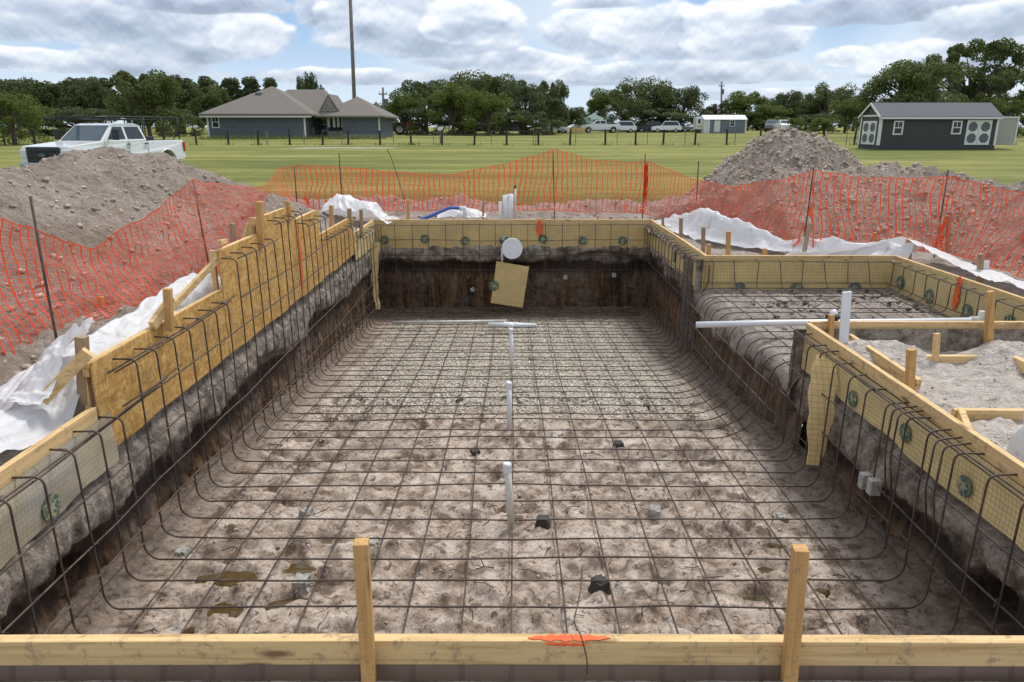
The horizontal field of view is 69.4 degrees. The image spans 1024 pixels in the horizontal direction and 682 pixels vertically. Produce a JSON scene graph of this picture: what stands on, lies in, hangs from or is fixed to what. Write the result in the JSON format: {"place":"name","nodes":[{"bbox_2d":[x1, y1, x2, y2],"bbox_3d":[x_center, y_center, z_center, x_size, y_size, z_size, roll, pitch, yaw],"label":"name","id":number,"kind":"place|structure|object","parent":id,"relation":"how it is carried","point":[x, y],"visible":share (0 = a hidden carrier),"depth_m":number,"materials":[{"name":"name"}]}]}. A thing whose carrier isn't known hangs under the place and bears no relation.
{"place":"outdoors","nodes":[
{"label":"outdoors","id":0,"kind":"place"},
{"bbox_2d":[0,127,1023,465],"bbox_3d":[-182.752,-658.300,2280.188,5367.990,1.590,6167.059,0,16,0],"label":"ground","id":1,"kind":"structure","parent":0,"point":[250,163],"depth_m":30.61,"materials":[{"name":"plant"}]},
{"bbox_2d":[0,92,54,144],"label":"oak tree","id":2,"kind":"object","parent":1,"relation":"on","point":[10,110],"visible":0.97,"depth_m":59.58,"materials":[{"name":"green plant"}]},
{"bbox_2d":[0,317,94,410],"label":"plastic sheet","id":3,"kind":"object","parent":1,"relation":"on","point":[38,378],"visible":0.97,"depth_m":4.18,"materials":[{"name":"plastic"}]},
{"bbox_2d":[3,79,102,128],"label":"oak tree","id":4,"kind":"object","parent":1,"relation":"on","point":[44,92],"visible":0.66,"depth_m":109.28,"materials":[{"name":"green plant"}]},
{"bbox_2d":[25,105,119,135],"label":"bush","id":5,"kind":"object","parent":1,"relation":"on","point":[74,111],"visible":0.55,"depth_m":94.46,"materials":[{"name":"green plant"}]},
{"bbox_2d":[60,77,126,124],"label":"oak tree","id":6,"kind":"object","parent":1,"relation":"on","point":[97,94],"visible":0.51,"depth_m":110.86,"materials":[{"name":"green plant"}]},
{"bbox_2d":[19,116,185,167],"bbox_3d":[-15.267,-7.343,28.004,2.720,2.244,6.320,4,17,12],"label":"pickup truck","id":7,"kind":"object","parent":1,"relation":"on","point":[132,138],"visible":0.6,"depth_m":27.06,"materials":[{"name":"white paint"}]},
{"bbox_2d":[0,273,221,452],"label":"plastic sheet","id":8,"kind":"object","parent":1,"relation":"on","point":[22,427],"visible":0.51,"depth_m":4.32,"materials":[{"name":"plastic"}]},
{"bbox_2d":[102,68,188,137],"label":"oak tree","id":9,"kind":"object","parent":1,"relation":"on","point":[153,91],"visible":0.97,"depth_m":67.74,"materials":[{"name":"green plant"}]},
{"bbox_2d":[140,108,205,136],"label":"bush","id":10,"kind":"object","parent":1,"relation":"on","point":[191,119],"visible":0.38,"depth_m":92.11,"materials":[{"name":"green plant"}]},
{"bbox_2d":[145,89,208,133],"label":"oak tree","id":11,"kind":"object","parent":1,"relation":"on","point":[183,97],"visible":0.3,"depth_m":110.58,"materials":[{"name":"green plant"}]},
{"bbox_2d":[0,146,354,386],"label":"dirt pile","id":12,"kind":"object","parent":1,"relation":"on","point":[108,171],"visible":0.66,"depth_m":8.21,"materials":[{"name":"soil"}]},
{"bbox_2d":[0,150,328,374],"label":"soil clods","id":13,"kind":"object","parent":12,"relation":"on","point":[27,366],"visible":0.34,"depth_m":8.46,"materials":[{"name":"soil"}]},
{"bbox_2d":[184,83,228,127],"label":"oak tree","id":14,"kind":"object","parent":1,"relation":"on","point":[216,96],"visible":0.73,"depth_m":111.24,"materials":[{"name":"green plant"}]},
{"bbox_2d":[220,77,242,103],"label":"oak tree","id":15,"kind":"object","parent":1,"relation":"on","point":[231,86],"visible":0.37,"depth_m":127.41,"materials":[{"name":"green plant"}]},
{"bbox_2d":[239,76,260,97],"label":"oak tree","id":16,"kind":"object","parent":1,"relation":"on","point":[251,84],"visible":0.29,"depth_m":127.21,"materials":[{"name":"green plant"}]},
{"bbox_2d":[198,86,398,138],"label":"ranch house","id":17,"kind":"structure","parent":1,"relation":"on","point":[274,111],"depth_m":80.09,"materials":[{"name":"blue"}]},
{"bbox_2d":[296,71,317,89],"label":"oak tree","id":18,"kind":"object","parent":1,"relation":"on","point":[308,84],"visible":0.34,"depth_m":112.84,"materials":[{"name":"green plant"}]},
{"bbox_2d":[349,0,355,98],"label":"tall mast","id":19,"kind":"object","parent":1,"relation":"on","point":[352,51],"visible":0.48,"depth_m":97.96,"materials":[{"name":"grey metal"}]},
{"bbox_2d":[320,193,401,223],"bbox_3d":[-2.737,-2.362,13.199,1.400,0.545,0.903,0,16,0],"label":"plastic sheet","id":20,"kind":"object","parent":1,"relation":"on","point":[341,203],"visible":0.86,"depth_m":12.94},
{"bbox_2d":[385,90,427,134],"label":"oak tree","id":21,"kind":"object","parent":1,"relation":"on","point":[399,104],"visible":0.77,"depth_m":102.09,"materials":[{"name":"green plant"}]},
{"bbox_2d":[392,106,445,134],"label":"bush","id":22,"kind":"object","parent":1,"relation":"on","point":[421,113],"visible":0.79,"depth_m":101.12,"materials":[{"name":"green plant"}]},
{"bbox_2d":[393,78,455,133],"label":"oak tree","id":23,"kind":"object","parent":1,"relation":"on","point":[422,89],"visible":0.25,"depth_m":110.52,"materials":[{"name":"green plant"}]},
{"bbox_2d":[3,129,856,144],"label":"wire fence","id":24,"kind":"object","parent":1,"relation":"on","point":[64,132],"visible":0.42,"depth_m":59.73,"materials":[{"name":"black metal"}]},
{"bbox_2d":[426,83,477,134],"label":"oak tree","id":25,"kind":"object","parent":1,"relation":"on","point":[450,99],"visible":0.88,"depth_m":98.32,"materials":[{"name":"green plant"}]},
{"bbox_2d":[429,69,508,132],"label":"oak tree","id":26,"kind":"object","parent":1,"relation":"on","point":[473,82],"visible":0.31,"depth_m":107.95,"materials":[{"name":"green plant"}]},
{"bbox_2d":[460,90,521,135],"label":"oak tree","id":27,"kind":"object","parent":1,"relation":"on","point":[482,106],"visible":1,"depth_m":94.54,"materials":[{"name":"green plant"}]},
{"bbox_2d":[480,73,532,132],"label":"oak tree","id":28,"kind":"object","parent":1,"relation":"on","point":[512,82],"visible":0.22,"depth_m":112.67,"materials":[{"name":"green plant"}]},
{"bbox_2d":[499,185,515,218],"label":"riser pipes","id":29,"kind":"object","parent":1,"relation":"on","point":[507,206],"visible":0.77,"depth_m":13.20,"materials":[{"name":"white plastic"}]},
{"bbox_2d":[0,134,1016,204],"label":"grass tufts","id":30,"kind":"object","parent":1,"relation":"on","point":[285,138],"visible":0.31,"depth_m":74.56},
{"bbox_2d":[0,226,1023,681],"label":"pit","id":31,"kind":"object","parent":1,"relation":"in","point":[424,282],"visible":0.68,"depth_m":5.37,"materials":[{"name":"soil"}]},
{"bbox_2d":[0,407,119,568],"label":"form board","id":32,"kind":"object","parent":31,"relation":"on","point":[29,507],"visible":0.85,"depth_m":3.81,"materials":[{"name":"beige"}]},
{"bbox_2d":[82,289,229,445],"bbox_3d":[-2.438,0.126,5.242,0.095,0.577,1.996,0,16,0],"label":"raised form","id":33,"kind":"object","parent":31,"relation":"on","point":[114,392],"visible":0.77,"depth_m":4.94,"materials":[{"name":"wood"}]},
{"bbox_2d":[42,347,94,404],"bbox_3d":[-2.506,0.196,4.153,0.316,0.308,0.050,-4,17,-14],"label":"wooden brace","id":34,"kind":"object","parent":33,"relation":"attached to","point":[76,364],"visible":0.84,"depth_m":4.13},
{"bbox_2d":[74,335,90,404],"bbox_3d":[-2.472,0.169,4.265,0.103,0.412,0.058,0,16,0],"label":"wooden stake","id":35,"kind":"object","parent":33,"relation":"attached to","point":[81,342],"visible":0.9,"depth_m":4.25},
{"bbox_2d":[162,288,174,331],"bbox_3d":[-2.339,-0.213,5.039,0.072,0.298,0.052,-1,16,-5],"label":"wooden stake","id":36,"kind":"object","parent":33,"relation":"attached to","point":[168,308],"visible":1,"depth_m":5.02,"materials":[{"name":"brown wood"}]},
{"bbox_2d":[209,234,267,353],"bbox_3d":[-2.438,-0.450,6.652,0.095,0.895,1.026,0,16,0],"label":"raised form","id":37,"kind":"object","parent":31,"relation":"on","point":[229,278],"visible":0.79,"depth_m":6.54,"materials":[{"name":"wood"}]},
{"bbox_2d":[173,256,221,309],"bbox_3d":[-2.531,-0.425,5.832,0.035,0.411,0.706,6,17,20],"label":"wooden brace","id":38,"kind":"object","parent":37,"relation":"attached to","point":[194,283],"visible":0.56,"depth_m":5.86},
{"bbox_2d":[256,201,264,247],"bbox_3d":[-2.371,-1.097,6.970,0.089,0.432,0.060,0,16,0],"label":"wooden stake","id":39,"kind":"object","parent":37,"relation":"attached to","point":[260,229],"visible":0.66,"depth_m":6.94,"materials":[{"name":"brown wood"}]},
{"bbox_2d":[182,544,315,633],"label":"puddle water","id":40,"kind":"structure","parent":31,"relation":"on","point":[296,568],"depth_m":4.50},
{"bbox_2d":[250,206,299,323],"bbox_3d":[-2.440,-0.817,7.681,0.090,1.051,1.146,0,16,0],"label":"raised form","id":41,"kind":"object","parent":31,"relation":"on","point":[272,231],"visible":0.65,"depth_m":7.63,"materials":[{"name":"wood"}]},
{"bbox_2d":[292,573,313,593],"bbox_3d":[-1.252,1.448,4.408,0.114,0.094,0.106,0,16,0],"label":"spacer block","id":42,"kind":"object","parent":31,"relation":"on","point":[304,587],"depth_m":4.37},
{"bbox_2d":[294,210,322,297],"bbox_3d":[-2.437,-1.048,8.743,0.097,0.888,1.016,0,16,0],"label":"raised form","id":43,"kind":"object","parent":31,"relation":"on","point":[310,215],"visible":0.79,"depth_m":8.69,"materials":[{"name":"brown wood"}]},
{"bbox_2d":[319,216,354,278],"bbox_3d":[-2.438,-1.317,10.237,0.095,0.581,1.996,0,16,0],"label":"raised form","id":44,"kind":"object","parent":31,"relation":"on","point":[339,226],"visible":0.72,"depth_m":10.11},
{"bbox_2d":[353,538,376,681],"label":"wooden stake","id":45,"kind":"object","parent":31,"relation":"on","point":[363,580],"visible":1,"depth_m":2.23,"materials":[{"name":"brown wood"}]},
{"bbox_2d":[354,220,375,259],"bbox_3d":[-2.411,-1.663,12.100,0.059,0.432,1.770,0,16,0],"label":"form board","id":46,"kind":"object","parent":31,"relation":"on","point":[368,239],"visible":0.73,"depth_m":12.04,"materials":[{"name":"wood"}]},
{"bbox_2d":[392,320,536,328],"bbox_3d":[-0.774,-0.271,11.765,2.326,0.107,0.394,0,16,0],"label":"floor pipe","id":47,"kind":"object","parent":31,"relation":"on","point":[495,323],"visible":0.96,"depth_m":11.91,"materials":[{"name":"plastic"}]},
{"bbox_2d":[134,319,869,633],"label":"twigs and roots","id":48,"kind":"object","parent":31,"relation":"on","point":[521,516],"visible":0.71,"depth_m":5.33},
{"bbox_2d":[503,462,514,529],"bbox_3d":[-0.017,1.077,4.996,0.089,0.556,0.060,0,16,0],"label":"standpipe","id":49,"kind":"object","parent":31,"relation":"on","point":[507,468],"visible":0.88,"depth_m":4.96,"materials":[{"name":"plastic"}]},
{"bbox_2d":[0,211,1023,634],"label":"rebar cage","id":50,"kind":"object","parent":31,"relation":"on","point":[482,413],"visible":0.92,"depth_m":5.67,"materials":[{"name":"metal"}]},
{"bbox_2d":[371,242,379,308],"bbox_3d":[-2.268,-1.081,12.296,0.148,1.085,0.260,0,16,0],"label":"hanging strip","id":51,"kind":"object","parent":50,"relation":"hanging from","point":[375,260],"visible":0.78,"depth_m":12.31,"materials":[{"name":"wood"}]},
{"bbox_2d":[489,261,528,307],"bbox_3d":[-0.055,-0.984,12.891,0.699,0.796,0.136,1,16,2],"label":"hanging scrap","id":52,"kind":"object","parent":50,"relation":"hanging from","point":[507,285],"visible":1,"depth_m":12.88,"materials":[{"name":"paper"}]},
{"bbox_2d":[501,238,522,261],"bbox_3d":[-0.004,-1.567,12.807,0.374,0.447,0.280,0,16,0],"label":"round niche","id":53,"kind":"object","parent":50,"relation":"attached to","point":[511,248],"visible":1,"depth_m":12.68,"materials":[{"name":"white plastic"}]},
{"bbox_2d":[696,310,984,327],"bbox_3d":[3.200,-0.209,7.175,2.816,0.165,0.084,0,16,0],"label":"plumbing pipe","id":54,"kind":"object","parent":50,"relation":"on","point":[755,323],"visible":0.62,"depth_m":7.16,"materials":[{"name":"white plastic"}]},
{"bbox_2d":[857,472,881,495],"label":"concrete spacer blocks","id":55,"kind":"object","parent":50,"relation":"attached to","point":[870,484],"depth_m":4.65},
{"bbox_2d":[0,633,1023,681],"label":"form board","id":56,"kind":"object","parent":31,"relation":"on","point":[551,657],"visible":0.99,"depth_m":2.34,"materials":[{"name":"brown wood"}]},
{"bbox_2d":[373,219,652,248],"bbox_3d":[0.020,-1.873,12.970,4.880,0.520,0.078,0,16,0],"label":"form board","id":57,"kind":"object","parent":31,"relation":"on","point":[636,235],"visible":0.84,"depth_m":12.94,"materials":[{"name":"wood"}]},
{"bbox_2d":[314,318,712,425],"bbox_3d":[-0.001,0.199,9.950,3.938,0.497,5.623,0,16,0],"label":"crushed shell","id":58,"kind":"object","parent":31,"relation":"on","point":[503,371],"visible":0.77,"depth_m":9.17,"materials":[{"name":"gravel"}]},
{"bbox_2d":[143,387,894,633],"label":"mud lumps","id":59,"kind":"object","parent":31,"relation":"on","point":[737,574],"visible":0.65,"depth_m":5.19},
{"bbox_2d":[588,574,610,594],"bbox_3d":[0.517,1.441,4.355,0.110,0.094,0.105,-8,18,-24],"label":"spacer block","id":60,"kind":"object","parent":31,"relation":"on","point":[597,586],"depth_m":4.33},
{"bbox_2d":[649,220,707,290],"bbox_3d":[2.429,-1.355,11.127,0.074,0.483,3.810,0,16,0],"label":"form board","id":61,"kind":"object","parent":31,"relation":"on","point":[674,237],"visible":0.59,"depth_m":10.94,"materials":[{"name":"wood"}]},
{"bbox_2d":[743,543,830,632],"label":"puddle water","id":62,"kind":"structure","parent":31,"relation":"on","point":[768,570],"depth_m":4.38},
{"bbox_2d":[780,544,809,681],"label":"wooden stake","id":63,"kind":"object","parent":31,"relation":"on","point":[796,592],"visible":1,"depth_m":2.23,"materials":[{"name":"brown wood"}]},
{"bbox_2d":[702,255,896,289],"bbox_3d":[3.625,-0.830,9.352,2.430,0.505,0.073,0,16,0],"label":"form board","id":64,"kind":"object","parent":31,"relation":"on","point":[770,276],"visible":0.79,"depth_m":9.32,"materials":[{"name":"wood"}]},
{"bbox_2d":[731,289,948,329],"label":"mud lumps","id":65,"kind":"object","parent":31,"relation":"on","point":[888,303],"visible":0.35,"depth_m":8.58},
{"bbox_2d":[801,323,1023,550],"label":"form board","id":66,"kind":"object","parent":31,"relation":"on","point":[1001,508],"visible":0.81,"depth_m":4.21,"materials":[{"name":"wood"}]},
{"bbox_2d":[806,354,838,465],"bbox_3d":[2.291,0.511,5.501,0.202,0.791,0.253,5,17,18],"label":"hanging strip","id":67,"kind":"object","parent":66,"relation":"hanging from","point":[821,372],"visible":0.96,"depth_m":5.45,"materials":[{"name":"paper"}]},
{"bbox_2d":[808,321,1023,328],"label":"form board","id":68,"kind":"object","parent":31,"relation":"on","point":[927,324],"visible":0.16,"depth_m":6.12,"materials":[{"name":"brown wood"}]},
{"bbox_2d":[891,256,1023,320],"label":"form board","id":69,"kind":"object","parent":31,"relation":"on","point":[1003,312],"visible":0.79,"depth_m":8.11,"materials":[{"name":"wood"}]},
{"bbox_2d":[0,150,1023,355],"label":"safety net","id":70,"kind":"object","parent":1,"relation":"on","point":[810,211],"visible":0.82,"depth_m":9.71,"materials":[{"name":"orange plastic"}]},
{"bbox_2d":[492,109,566,134],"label":"bush","id":71,"kind":"object","parent":1,"relation":"on","point":[522,125],"visible":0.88,"depth_m":101.09,"materials":[{"name":"green plant"}]},
{"bbox_2d":[494,83,565,132],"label":"oak tree","id":72,"kind":"object","parent":1,"relation":"on","point":[532,99],"visible":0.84,"depth_m":105.59,"materials":[{"name":"green plant"}]},
{"bbox_2d":[538,78,569,132],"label":"oak tree","id":73,"kind":"object","parent":1,"relation":"on","point":[556,91],"visible":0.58,"depth_m":111.56,"materials":[{"name":"green plant"}]},
{"bbox_2d":[547,105,591,132],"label":"oak tree","id":74,"kind":"object","parent":1,"relation":"on","point":[577,113],"visible":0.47,"depth_m":117.82,"materials":[{"name":"green plant"}]},
{"bbox_2d":[581,120,620,132],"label":"pickup truck","id":75,"kind":"object","parent":1,"relation":"on","point":[599,125],"visible":0.98,"depth_m":117.19,"materials":[{"name":"white paint"}]},
{"bbox_2d":[583,87,619,120],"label":"oak tree","id":76,"kind":"object","parent":1,"relation":"on","point":[598,103],"visible":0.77,"depth_m":142.39,"materials":[{"name":"green plant"}]},
{"bbox_2d":[603,98,637,130],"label":"bush","id":77,"kind":"object","parent":1,"relation":"on","point":[613,108],"visible":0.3,"depth_m":132.91,"materials":[{"name":"green plant"}]},
{"bbox_2d":[608,75,677,131],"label":"oak tree","id":78,"kind":"object","parent":1,"relation":"on","point":[642,99],"visible":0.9,"depth_m":125.30,"materials":[{"name":"green plant"}]},
{"bbox_2d":[615,107,696,131],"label":"bush","id":79,"kind":"object","parent":1,"relation":"on","point":[660,114],"visible":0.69,"depth_m":124.11,"materials":[{"name":"green plant"}]},
{"bbox_2d":[645,85,713,131],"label":"oak tree","id":80,"kind":"object","parent":1,"relation":"on","point":[690,99],"visible":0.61,"depth_m":127.14,"materials":[{"name":"green plant"}]},
{"bbox_2d":[699,115,746,132],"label":"shed","id":81,"kind":"structure","parent":1,"relation":"on","point":[722,123],"depth_m":115.28,"materials":[{"name":"grey metal"}]},
{"bbox_2d":[722,90,769,126],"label":"oak tree","id":82,"kind":"object","parent":1,"relation":"on","point":[738,102],"visible":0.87,"depth_m":150.45,"materials":[{"name":"green plant"}]},
{"bbox_2d":[744,104,795,130],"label":"oak tree","id":83,"kind":"object","parent":1,"relation":"on","point":[763,114],"visible":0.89,"depth_m":146.94,"materials":[{"name":"green plant"}]},
{"bbox_2d":[686,127,859,198],"bbox_3d":[5.485,-3.273,14.814,4.970,1.931,4.480,0,16,0],"label":"dirt pile","id":84,"kind":"object","parent":1,"relation":"on","point":[747,160],"visible":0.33,"depth_m":14.23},
{"bbox_2d":[685,127,862,197],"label":"soil clods","id":85,"kind":"object","parent":84,"relation":"on","point":[761,140],"visible":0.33,"depth_m":14.29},
{"bbox_2d":[655,208,916,261],"bbox_3d":[3.534,-1.679,10.899,1.212,0.447,4.568,-9,18,-29],"label":"plastic sheet","id":86,"kind":"object","parent":1,"relation":"on","point":[717,224],"visible":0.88,"depth_m":10.39,"materials":[{"name":"plastic"}]},
{"bbox_2d":[767,89,804,118],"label":"oak tree","id":87,"kind":"object","parent":1,"relation":"on","point":[782,98],"visible":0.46,"depth_m":159.21,"materials":[{"name":"green plant"}]},
{"bbox_2d":[806,117,840,133],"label":"bush","id":88,"kind":"object","parent":1,"relation":"on","point":[824,123],"visible":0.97,"depth_m":112.53,"materials":[{"name":"green plant"}]},
{"bbox_2d":[793,81,857,121],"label":"oak tree","id":89,"kind":"object","parent":1,"relation":"on","point":[820,98],"visible":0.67,"depth_m":151.21,"materials":[{"name":"green plant"}]},
{"bbox_2d":[644,161,1023,352],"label":"dirt pile","id":90,"kind":"object","parent":1,"relation":"on","point":[896,170],"visible":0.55,"depth_m":10.93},
{"bbox_2d":[678,161,1023,268],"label":"soil clods","id":91,"kind":"object","parent":90,"relation":"on","point":[905,200],"visible":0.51,"depth_m":11.08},
{"bbox_2d":[822,98,864,132],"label":"oak tree","id":92,"kind":"object","parent":1,"relation":"on","point":[844,108],"visible":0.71,"depth_m":113.99,"materials":[{"name":"green plant"}]},
{"bbox_2d":[839,291,851,342],"bbox_3d":[2.612,-0.169,5.802,0.098,0.449,0.018,0,16,0],"label":"white lath","id":93,"kind":"object","parent":1,"relation":"on","point":[845,317],"visible":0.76,"depth_m":5.79,"materials":[{"name":"plastic"}]},
{"bbox_2d":[785,236,906,254],"bbox_3d":[4.293,-1.220,9.526,1.485,0.275,0.178,0,16,0],"label":"plastic sheet","id":94,"kind":"object","parent":1,"relation":"on","point":[900,240],"visible":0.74,"depth_m":9.49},
{"bbox_2d":[849,334,921,389],"bbox_3d":[2.811,0.145,5.634,0.040,0.154,0.950,-1,16,-5],"label":"wooden brace","id":95,"kind":"object","parent":1,"relation":"on","point":[891,366],"visible":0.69,"depth_m":5.51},
{"bbox_2d":[849,56,971,110],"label":"live oak tree","id":96,"kind":"object","parent":1,"relation":"on","point":[917,82],"visible":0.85,"depth_m":77.24,"materials":[{"name":"green plant"}]},
{"bbox_2d":[904,348,916,390],"bbox_3d":[2.793,0.230,5.188,0.086,0.364,0.051,0,16,0],"label":"wooden stake","id":97,"kind":"object","parent":1,"relation":"on","point":[910,366],"visible":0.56,"depth_m":5.16,"materials":[{"name":"brown wood"}]},
{"bbox_2d":[858,103,1003,149],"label":"garden shed","id":98,"kind":"structure","parent":1,"relation":"on","point":[929,126],"depth_m":51.09,"materials":[{"name":"grey"}]},
{"bbox_2d":[964,120,979,144],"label":"door","id":99,"kind":"structure","parent":98,"relation":"in","point":[972,128],"depth_m":50.96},
{"bbox_2d":[976,120,992,144],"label":"door","id":100,"kind":"structure","parent":98,"relation":"in","point":[985,126],"depth_m":50.96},
{"bbox_2d":[926,354,978,363],"bbox_3d":[3.303,0.154,5.837,0.816,0.085,0.050,0,16,0],"label":"wooden brace","id":101,"kind":"object","parent":1,"relation":"on","point":[957,358],"visible":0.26,"depth_m":5.81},
{"bbox_2d":[904,238,1023,288],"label":"plastic sheet","id":102,"kind":"object","parent":1,"relation":"on","point":[993,275],"visible":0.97,"depth_m":8.12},
{"bbox_2d":[924,37,1023,102],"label":"live oak tree","id":103,"kind":"object","parent":1,"relation":"on","point":[1006,78],"visible":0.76,"depth_m":88.63,"materials":[{"name":"green plant"}]},
{"bbox_2d":[951,408,1023,421],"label":"wooden brace","id":104,"kind":"object","parent":1,"relation":"on","point":[1013,414],"visible":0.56,"depth_m":4.78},
{"bbox_2d":[984,290,994,342],"bbox_3d":[3.877,-0.093,6.011,0.144,0.645,0.052,0,16,0],"label":"wooden stake","id":105,"kind":"object","parent":1,"relation":"on","point":[989,315],"visible":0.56,"depth_m":5.96,"materials":[{"name":"brown wood"}]},
{"bbox_2d":[967,90,1018,116],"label":"oak tree","id":106,"kind":"object","parent":1,"relation":"on","point":[987,98],"visible":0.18,"depth_m":86.77,"materials":[{"name":"green plant"}]},
{"bbox_2d":[979,98,1023,136],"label":"bush","id":107,"kind":"object","parent":1,"relation":"on","point":[1005,108],"visible":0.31,"depth_m":83.43,"materials":[{"name":"green plant"}]},
{"bbox_2d":[996,117,1019,144],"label":"lean to","id":108,"kind":"object","parent":1,"relation":"on","point":[1007,131],"visible":0.7,"depth_m":51.76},
{"bbox_2d":[1007,410,1023,462],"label":"plastic bag","id":109,"kind":"object","parent":1,"relation":"on","point":[1015,447],"visible":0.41,"depth_m":4.08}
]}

